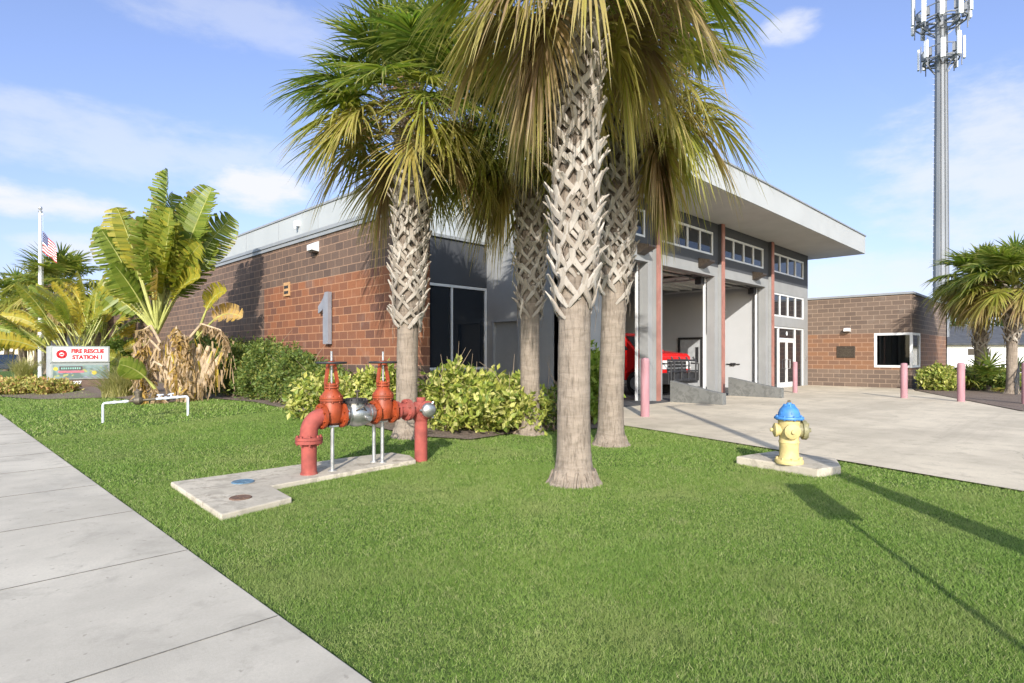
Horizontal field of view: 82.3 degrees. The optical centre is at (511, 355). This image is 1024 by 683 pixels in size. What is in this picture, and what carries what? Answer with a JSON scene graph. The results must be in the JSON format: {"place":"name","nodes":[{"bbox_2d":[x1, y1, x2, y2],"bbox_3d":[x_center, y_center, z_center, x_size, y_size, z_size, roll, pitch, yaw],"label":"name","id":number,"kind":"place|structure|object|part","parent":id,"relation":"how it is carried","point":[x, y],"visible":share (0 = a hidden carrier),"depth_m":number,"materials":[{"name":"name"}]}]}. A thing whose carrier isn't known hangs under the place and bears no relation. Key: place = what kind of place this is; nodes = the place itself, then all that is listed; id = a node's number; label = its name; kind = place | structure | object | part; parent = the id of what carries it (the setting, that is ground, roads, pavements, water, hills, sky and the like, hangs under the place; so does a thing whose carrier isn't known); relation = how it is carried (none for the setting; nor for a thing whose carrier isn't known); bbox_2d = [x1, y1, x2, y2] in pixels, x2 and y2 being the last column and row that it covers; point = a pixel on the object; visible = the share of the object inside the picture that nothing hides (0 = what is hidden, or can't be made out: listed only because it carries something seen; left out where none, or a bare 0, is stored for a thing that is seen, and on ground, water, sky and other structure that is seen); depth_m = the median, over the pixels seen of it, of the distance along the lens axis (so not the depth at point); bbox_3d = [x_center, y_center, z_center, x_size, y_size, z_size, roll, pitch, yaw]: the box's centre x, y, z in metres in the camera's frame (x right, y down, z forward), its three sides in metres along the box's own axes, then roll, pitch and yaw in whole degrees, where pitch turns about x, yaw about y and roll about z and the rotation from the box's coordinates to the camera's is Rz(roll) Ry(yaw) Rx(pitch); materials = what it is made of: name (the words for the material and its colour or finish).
{"place":"outdoors","nodes":[
{"label":"outdoors","id":0,"kind":"place"},
{"bbox_2d":[0,357,45,377],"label":"fountain grass","id":1,"kind":"object","parent":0,"point":[23,368],"depth_m":26.90,"materials":[{"name":"green plant"}]},
{"bbox_2d":[33,350,37,367],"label":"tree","id":2,"kind":"object","parent":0,"point":[36,358],"depth_m":65.85,"materials":[{"name":"brown plant"}]},
{"bbox_2d":[0,414,371,682],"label":"sidewalk","id":3,"kind":"structure","parent":0,"point":[65,629],"depth_m":3.26,"materials":[{"name":"concrete"}]},
{"bbox_2d":[0,370,1023,682],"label":"lawn","id":4,"kind":"structure","parent":0,"point":[530,638],"depth_m":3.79,"materials":[{"name":"plant"}]},
{"bbox_2d":[0,264,71,362],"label":"palm tree","id":5,"kind":"object","parent":4,"relation":"on","point":[6,302],"visible":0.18,"depth_m":33.39,"materials":[{"name":"green plant"}]},
{"bbox_2d":[38,206,43,377],"bbox_3d":[-23.768,-3.143,29.500,0.320,8.807,0.320,0,0,45],"label":"flagpole","id":6,"kind":"object","parent":4,"relation":"on","point":[40,352],"visible":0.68,"depth_m":29.44,"materials":[{"name":"white metal"}]},
{"bbox_2d":[43,232,56,262],"bbox_3d":[-23.279,-5.492,29.509,0.737,1.629,0.101,0,0,3],"label":"flag","id":7,"kind":"object","parent":6,"relation":"hanging from","point":[49,247],"visible":1,"depth_m":29.51,"materials":[{"name":"fabric"}]},
{"bbox_2d":[0,259,89,373],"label":"palm tree","id":8,"kind":"object","parent":4,"relation":"on","point":[44,354],"visible":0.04,"depth_m":36.52,"materials":[{"name":"green plant"}]},
{"bbox_2d":[0,391,104,398],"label":"sign bed","id":9,"kind":"object","parent":4,"relation":"on","point":[41,396],"visible":0.25,"depth_m":19.13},
{"bbox_2d":[0,373,72,394],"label":"shrub","id":10,"kind":"object","parent":9,"relation":"on","point":[12,385],"visible":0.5,"depth_m":20.65,"materials":[{"name":"yellow plant"}]},
{"bbox_2d":[24,378,84,394],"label":"shrub","id":11,"kind":"object","parent":9,"relation":"on","point":[51,386],"visible":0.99,"depth_m":20.03,"materials":[{"name":"yellow plant"}]},
{"bbox_2d":[46,346,109,386],"bbox_3d":[-16.468,0.441,22.251,0.388,1.633,1.920,0,0,45],"label":"station sign","id":12,"kind":"object","parent":9,"relation":"on","point":[74,362],"visible":0.96,"depth_m":22.11,"materials":[{"name":"metal"}]},
{"bbox_2d":[84,378,119,397],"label":"fountain grass","id":13,"kind":"object","parent":9,"relation":"on","point":[103,390],"depth_m":17.34,"materials":[{"name":"green plant"}]},
{"bbox_2d":[69,364,147,397],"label":"fountain grass","id":14,"kind":"object","parent":4,"relation":"on","point":[123,387],"depth_m":17.13,"materials":[{"name":"green plant"}]},
{"bbox_2d":[102,390,188,422],"bbox_3d":[-7.543,1.064,12.068,1.638,0.700,0.180,0,0,-11],"label":"irrigation backflow","id":15,"kind":"object","parent":4,"relation":"on","point":[138,399],"visible":0.98,"depth_m":12.01,"materials":[{"name":"white metal"}]},
{"bbox_2d":[171,453,415,519],"bbox_3d":[-2.089,1.422,6.616,1.772,0.155,2.877,0,0,45],"label":"concrete pad","id":16,"kind":"object","parent":4,"relation":"on","point":[212,494],"visible":0.64,"depth_m":6.22,"materials":[{"name":"grey concrete"}]},
{"bbox_2d":[229,494,251,500],"bbox_3d":[-2.571,1.343,5.545,0.200,0.024,0.200,0,0,45],"label":"access cover","id":17,"kind":"object","parent":16,"relation":"on","point":[239,497],"visible":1,"depth_m":5.53,"materials":[{"name":"brown metal"}]},
{"bbox_2d":[231,479,254,483],"bbox_3d":[-2.871,1.343,6.249,0.230,0.024,0.230,0,0,45],"label":"access cover","id":18,"kind":"object","parent":16,"relation":"on","point":[243,481],"visible":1,"depth_m":6.23,"materials":[{"name":"blue metal"}]},
{"bbox_2d":[295,351,435,475],"bbox_3d":[-1.765,0.682,7.214,1.840,1.475,0.396,0,0,-42],"label":"backflow assembly","id":19,"kind":"object","parent":16,"relation":"on","point":[333,409],"visible":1,"depth_m":6.98,"materials":[{"name":"red paint"}]},
{"bbox_2d":[79,382,597,438],"bbox_3d":[-11.092,1.240,21.834,33.519,0.259,7.532,0,0,45],"label":"mulch bed","id":20,"kind":"object","parent":4,"relation":"on","point":[462,433],"visible":0.09,"depth_m":10.77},
{"bbox_2d":[0,240,109,345],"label":"palm tree","id":21,"kind":"object","parent":20,"relation":"on","point":[69,264],"visible":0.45,"depth_m":30.20,"materials":[{"name":"green plant"}]},
{"bbox_2d":[0,271,124,350],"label":"banana clump","id":22,"kind":"object","parent":20,"relation":"on","point":[42,291],"visible":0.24,"depth_m":27.79,"materials":[{"name":"green plant"}]},
{"bbox_2d":[0,281,147,377],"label":"banana clump","id":23,"kind":"object","parent":20,"relation":"on","point":[47,325],"visible":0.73,"depth_m":24.54,"materials":[{"name":"green plant"}]},
{"bbox_2d":[100,335,134,380],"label":"round shrub","id":24,"kind":"object","parent":20,"relation":"on","point":[117,344],"visible":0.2,"depth_m":26.48,"materials":[{"name":"green plant"}]},
{"bbox_2d":[89,168,242,404],"bbox_3d":[-8.840,-1.617,15.128,4.019,6.371,2.291,0,0,5],"label":"travellers palm","id":25,"kind":"object","parent":20,"relation":"on","point":[160,253],"visible":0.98,"depth_m":14.85,"materials":[{"name":"green plant"}]},
{"bbox_2d":[188,325,215,389],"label":"shrub","id":26,"kind":"object","parent":20,"relation":"on","point":[204,338],"visible":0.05,"depth_m":18.33,"materials":[{"name":"green plant"}]},
{"bbox_2d":[202,333,231,393],"bbox_3d":[-8.709,0.177,17.532,2.384,2.047,1.764,0,0,45],"label":"shrub","id":27,"kind":"object","parent":20,"relation":"on","point":[215,344],"visible":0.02,"depth_m":17.30,"materials":[{"name":"green plant"}]},
{"bbox_2d":[208,331,258,396],"bbox_3d":[-7.552,0.224,16.437,2.367,1.965,1.730,0,0,45],"label":"shrub","id":28,"kind":"object","parent":20,"relation":"on","point":[238,347],"visible":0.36,"depth_m":16.06,"materials":[{"name":"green plant"}]},
{"bbox_2d":[227,332,292,399],"bbox_3d":[-6.361,0.250,15.212,2.487,1.895,1.756,0,0,45],"label":"shrub","id":29,"kind":"object","parent":20,"relation":"on","point":[253,363],"visible":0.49,"depth_m":14.87,"materials":[{"name":"green plant"}]},
{"bbox_2d":[252,341,329,404],"bbox_3d":[-5.207,0.419,14.173,2.438,1.626,1.773,0,0,45],"label":"shrub","id":30,"kind":"object","parent":20,"relation":"on","point":[280,368],"visible":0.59,"depth_m":13.78,"materials":[{"name":"green plant"}]},
{"bbox_2d":[279,340,353,406],"bbox_3d":[-4.265,0.409,13.182,2.046,1.573,1.738,0,0,45],"label":"shrub","id":31,"kind":"object","parent":20,"relation":"on","point":[308,367],"visible":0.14,"depth_m":12.89,"materials":[{"name":"green plant"}]},
{"bbox_2d":[281,358,419,420],"bbox_3d":[-2.993,0.671,11.079,2.640,1.264,1.649,0,0,-11],"label":"variegated shrub","id":32,"kind":"object","parent":20,"relation":"on","point":[310,392],"visible":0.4,"depth_m":10.79,"materials":[{"name":"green plant"}]},
{"bbox_2d":[262,0,545,440],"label":"palm tree","id":33,"kind":"object","parent":20,"relation":"on","point":[405,183],"visible":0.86,"depth_m":9.16,"materials":[{"name":"green plant"}]},
{"bbox_2d":[418,347,554,435],"bbox_3d":[-0.591,0.594,10.469,2.374,1.722,2.347,0,0,45],"label":"variegated shrub","id":34,"kind":"object","parent":20,"relation":"on","point":[472,397],"visible":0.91,"depth_m":10.10,"materials":[{"name":"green plant"}]},
{"bbox_2d":[541,368,557,430],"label":"shrub","id":35,"kind":"object","parent":20,"relation":"on","point":[554,406],"visible":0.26,"depth_m":10.82,"materials":[{"name":"green plant"}]},
{"bbox_2d":[590,339,625,424],"bbox_3d":[1.704,0.525,11.901,1.352,2.106,1.290,0,0,45],"label":"shrub","id":36,"kind":"object","parent":20,"relation":"on","point":[594,373],"visible":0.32,"depth_m":11.70,"materials":[{"name":"green plant"}]},
{"bbox_2d":[429,49,641,436],"bbox_3d":[0.378,-2.149,10.321,3.979,7.303,4.135,0,0,6],"label":"palm tree","id":37,"kind":"object","parent":4,"relation":"on","point":[530,265],"visible":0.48,"depth_m":10.21,"materials":[{"name":"green plant"}]},
{"bbox_2d":[406,0,778,489],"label":"palm tree","id":38,"kind":"object","parent":4,"relation":"on","point":[566,44],"visible":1,"depth_m":6.30,"materials":[{"name":"green plant"}]},
{"bbox_2d":[494,0,770,447],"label":"palm tree","id":39,"kind":"object","parent":4,"relation":"on","point":[657,180],"visible":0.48,"depth_m":9.03,"materials":[{"name":"green plant"}]},
{"bbox_2d":[737,451,840,477],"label":"hydrant slab","id":40,"kind":"structure","parent":4,"relation":"on","point":[816,466],"depth_m":7.15,"materials":[{"name":"concrete"}]},
{"bbox_2d":[770,400,810,464],"bbox_3d":[3.401,0.919,7.117,0.412,0.765,0.381,0,0,-27],"label":"fire hydrant","id":41,"kind":"object","parent":40,"relation":"on","point":[790,427],"visible":1,"depth_m":7.03,"materials":[{"name":"gold metal"}]},
{"bbox_2d":[0,369,1023,492],"bbox_3d":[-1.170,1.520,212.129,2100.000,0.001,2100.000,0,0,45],"label":"ground","id":42,"kind":"structure","parent":0,"point":[1,370],"depth_m":8.52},
{"bbox_2d":[0,294,15,370],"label":"tree","id":43,"kind":"object","parent":42,"relation":"on","point":[6,352],"depth_m":57.87,"materials":[{"name":"green plant"}]},
{"bbox_2d":[0,354,18,369],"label":"parked car","id":44,"kind":"object","parent":42,"relation":"on","point":[6,357],"visible":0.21,"depth_m":49.57,"materials":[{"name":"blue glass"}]},
{"bbox_2d":[0,349,33,366],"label":"house","id":45,"kind":"structure","parent":42,"relation":"on","point":[16,352],"depth_m":66.21,"materials":[{"name":"white paint"}]},
{"bbox_2d":[51,335,86,345],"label":"house","id":46,"kind":"structure","parent":42,"relation":"on","point":[68,342],"depth_m":50.37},
{"bbox_2d":[87,128,946,406],"bbox_3d":[-1.680,-2.060,33.455,38.760,7.120,31.110,0,0,45],"label":"fire station","id":47,"kind":"object","parent":42,"relation":"on","point":[723,300],"visible":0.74,"depth_m":19.74,"materials":[{"name":"brown brick"}]},
{"bbox_2d":[430,282,486,369],"bbox_3d":[-1.661,-0.780,15.975,0.090,2.320,2.580,0,0,45],"label":"window","id":48,"kind":"structure","parent":47,"relation":"in","point":[458,314],"depth_m":16.13,"materials":[{"name":"black glass"}]},
{"bbox_2d":[496,321,516,375],"bbox_3d":[-0.126,0.210,16.411,1.000,2.380,0.121,0,0,45],"label":"service door","id":49,"kind":"structure","parent":47,"relation":"in","point":[506,332],"depth_m":16.44,"materials":[{"name":"grey metal"}]},
{"bbox_2d":[636,208,644,236],"bbox_3d":[3.219,-3.985,16.928,0.090,0.826,2.194,0,0,45],"label":"clerestory window","id":50,"kind":"structure","parent":47,"relation":"in","point":[641,229],"depth_m":17.59,"materials":[{"name":"white glass"}]},
{"bbox_2d":[628,262,693,280],"bbox_3d":[4.124,-3.010,21.448,3.700,0.120,3.500,0,0,45],"label":"overhead door","id":51,"kind":"structure","parent":47,"relation":"in","point":[669,270],"depth_m":21.24,"materials":[{"name":"white metal"}]},
{"bbox_2d":[624,333,698,394],"bbox_3d":[3.716,0.260,22.337,6.370,2.220,2.070,0,0,45],"label":"rescue truck","id":52,"kind":"object","parent":47,"relation":"on","point":[675,366],"visible":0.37,"depth_m":20.44,"materials":[{"name":"red paint"},{"name":"rubber"},{"name":"glass"}]},
{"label":"windows","id":53,"kind":"part","parent":52,"relation":"part of","materials":[{"name":"black glass"}]},
{"bbox_2d":[661,221,712,254],"bbox_3d":[5.846,-3.985,19.584,0.090,0.826,3.664,0,0,45],"label":"clerestory window","id":54,"kind":"structure","parent":47,"relation":"in","point":[694,238],"depth_m":19.97,"materials":[{"name":"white glass"}]},
{"bbox_2d":[628,276,746,291],"bbox_3d":[7.289,-3.010,24.648,3.700,0.120,3.700,0,0,45],"label":"overhead door","id":55,"kind":"structure","parent":47,"relation":"in","point":[687,285],"depth_m":24.85,"materials":[{"name":"white metal"}]},
{"bbox_2d":[680,339,699,385],"bbox_3d":[8.146,0.310,26.724,1.000,2.120,0.038,0,0,45],"label":"hall door","id":56,"kind":"structure","parent":47,"relation":"in","point":[686,346],"depth_m":26.63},
{"bbox_2d":[725,237,763,268],"bbox_3d":[8.979,-3.985,22.752,0.090,0.826,3.774,0,0,45],"label":"clerestory window","id":57,"kind":"structure","parent":47,"relation":"in","point":[735,250],"depth_m":22.71,"materials":[{"name":"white glass"}]},
{"bbox_2d":[779,340,787,387],"bbox_3d":[11.883,0.335,25.635,0.144,2.090,0.945,0,0,45],"label":"glass door","id":58,"kind":"structure","parent":47,"relation":"in","point":[783,361],"depth_m":25.70,"materials":[{"name":"white"}]},
{"bbox_2d":[774,253,803,279],"bbox_3d":[12.256,-3.985,26.065,0.090,0.826,3.894,0,0,45],"label":"clerestory window","id":59,"kind":"structure","parent":47,"relation":"in","point":[785,265],"depth_m":26.05,"materials":[{"name":"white glass"}]},
{"bbox_2d":[774,293,803,319],"bbox_3d":[12.256,-2.200,26.065,0.090,0.996,3.894,0,0,45],"label":"lobby window","id":60,"kind":"structure","parent":47,"relation":"in","point":[787,306],"depth_m":26.05,"materials":[{"name":"white glass"}]},
{"bbox_2d":[787,340,794,386],"bbox_3d":[12.554,0.335,26.314,0.144,2.090,0.945,0,0,45],"label":"glass door","id":61,"kind":"structure","parent":47,"relation":"in","point":[790,343],"depth_m":26.37,"materials":[{"name":"white"}]},
{"bbox_2d":[874,332,919,367],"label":"corner window","id":62,"kind":"structure","parent":47,"relation":"in","point":[891,350],"depth_m":25.67,"materials":[{"name":"black glass"}]},
{"bbox_2d":[911,0,972,336],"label":"phone mast","id":63,"kind":"object","parent":42,"relation":"on","point":[940,66],"visible":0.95,"depth_m":51.58,"materials":[{"name":"metal"}]},
{"bbox_2d":[950,316,968,325],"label":"tree","id":64,"kind":"object","parent":42,"relation":"on","point":[956,324],"visible":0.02,"depth_m":73.81,"materials":[{"name":"green plant"}]},
{"bbox_2d":[913,386,1023,410],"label":"planting strip","id":65,"kind":"object","parent":42,"relation":"on","point":[1000,399],"visible":0.28,"depth_m":19.80,"materials":[{"name":"brown soil"}]},
{"bbox_2d":[914,360,966,390],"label":"yellow shrub","id":66,"kind":"object","parent":65,"relation":"on","point":[937,376],"visible":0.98,"depth_m":23.29,"materials":[{"name":"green plant"}]},
{"bbox_2d":[955,363,987,387],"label":"yellow shrub","id":67,"kind":"object","parent":65,"relation":"on","point":[968,377],"visible":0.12,"depth_m":24.75,"materials":[{"name":"green plant"}]},
{"bbox_2d":[920,240,1023,389],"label":"palm tree","id":68,"kind":"object","parent":65,"relation":"on","point":[958,260],"visible":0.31,"depth_m":23.76,"materials":[{"name":"green plant"}]},
{"bbox_2d":[937,231,1023,393],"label":"palm tree","id":69,"kind":"object","parent":65,"relation":"on","point":[987,300],"visible":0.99,"depth_m":21.06,"materials":[{"name":"green plant"}]},
{"bbox_2d":[951,346,1020,391],"bbox_3d":[18.871,1.050,23.105,2.912,2.872,2.975,0,0,45],"label":"young fan palm","id":70,"kind":"object","parent":65,"relation":"on","point":[984,370],"visible":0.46,"depth_m":22.97,"materials":[{"name":"green plant"}]},
{"bbox_2d":[971,366,1020,390],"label":"green shrub","id":71,"kind":"object","parent":65,"relation":"on","point":[987,380],"visible":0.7,"depth_m":22.74,"materials":[{"name":"green plant"}]},
{"bbox_2d":[1002,355,1023,389],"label":"young fan palm","id":72,"kind":"object","parent":65,"relation":"on","point":[1018,363],"visible":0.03,"depth_m":23.46,"materials":[{"name":"green plant"}]},
{"bbox_2d":[1014,362,1019,394],"bbox_3d":[18.107,0.787,20.981,1.123,1.167,0.041,0,0,-42],"label":"handrail","id":73,"kind":"object","parent":65,"relation":"on","point":[1017,381],"visible":1,"depth_m":21.01,"materials":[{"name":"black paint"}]},
{"bbox_2d":[1021,362,1023,403],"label":"bollard","id":74,"kind":"object","parent":65,"relation":"on","point":[1022,383],"visible":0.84,"depth_m":16.81,"materials":[{"name":"pink paint"}]},
{"bbox_2d":[947,326,1023,372],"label":"house","id":75,"kind":"structure","parent":42,"relation":"on","point":[960,349],"depth_m":50.18,"materials":[{"name":"white paint"}]},
{"bbox_2d":[966,348,989,355],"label":"window","id":76,"kind":"structure","parent":75,"relation":"in","point":[969,351],"depth_m":50.11,"materials":[{"name":"white glass"}]},
{"bbox_2d":[990,316,1022,325],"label":"tree","id":77,"kind":"object","parent":42,"relation":"on","point":[1001,324],"visible":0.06,"depth_m":80.43,"materials":[{"name":"green plant"}]},
{"bbox_2d":[0,0,1023,325],"label":"sky","id":78,"kind":"structure","parent":0,"point":[98,98],"materials":[{"name":"blue"}]},
{"bbox_2d":[590,385,1023,490],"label":"driveway","id":79,"kind":"structure","parent":0,"point":[934,435],"depth_m":11.28,"materials":[{"name":"concrete"}]},
{"bbox_2d":[641,358,649,416],"bbox_3d":[3.029,0.723,13.335,0.200,1.370,0.200,0,0,45],"label":"bollard","id":80,"kind":"object","parent":79,"relation":"on","point":[645,387],"visible":0.88,"depth_m":13.25,"materials":[{"name":"pink metal"}]},
{"bbox_2d":[670,380,725,404],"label":"kerb wall","id":81,"kind":"structure","parent":79,"relation":"on","point":[681,392],"depth_m":17.06,"materials":[{"name":"concrete"}]},
{"bbox_2d":[728,377,783,397],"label":"kerb wall","id":82,"kind":"structure","parent":79,"relation":"on","point":[738,387],"depth_m":19.85,"materials":[{"name":"concrete"}]},
{"bbox_2d":[793,362,797,392],"bbox_3d":[10.655,0.808,22.043,0.170,1.200,0.170,0,0,45],"label":"bollard","id":83,"kind":"object","parent":79,"relation":"on","point":[795,377],"visible":0.88,"depth_m":21.98,"materials":[{"name":"pink paint"}]},
{"bbox_2d":[900,363,907,397],"bbox_3d":[12.861,0.818,19.209,0.200,1.180,0.200,0,0,45],"label":"bollard","id":84,"kind":"object","parent":79,"relation":"on","point":[903,380],"visible":0.87,"depth_m":19.13,"materials":[{"name":"pink paint"}]},
{"bbox_2d":[957,363,964,401],"bbox_3d":[13.598,0.803,17.731,0.200,1.210,0.200,0,0,45],"label":"bollard","id":85,"kind":"object","parent":79,"relation":"on","point":[960,382],"visible":0.88,"depth_m":17.65,"materials":[{"name":"pink paint"}]}
]}

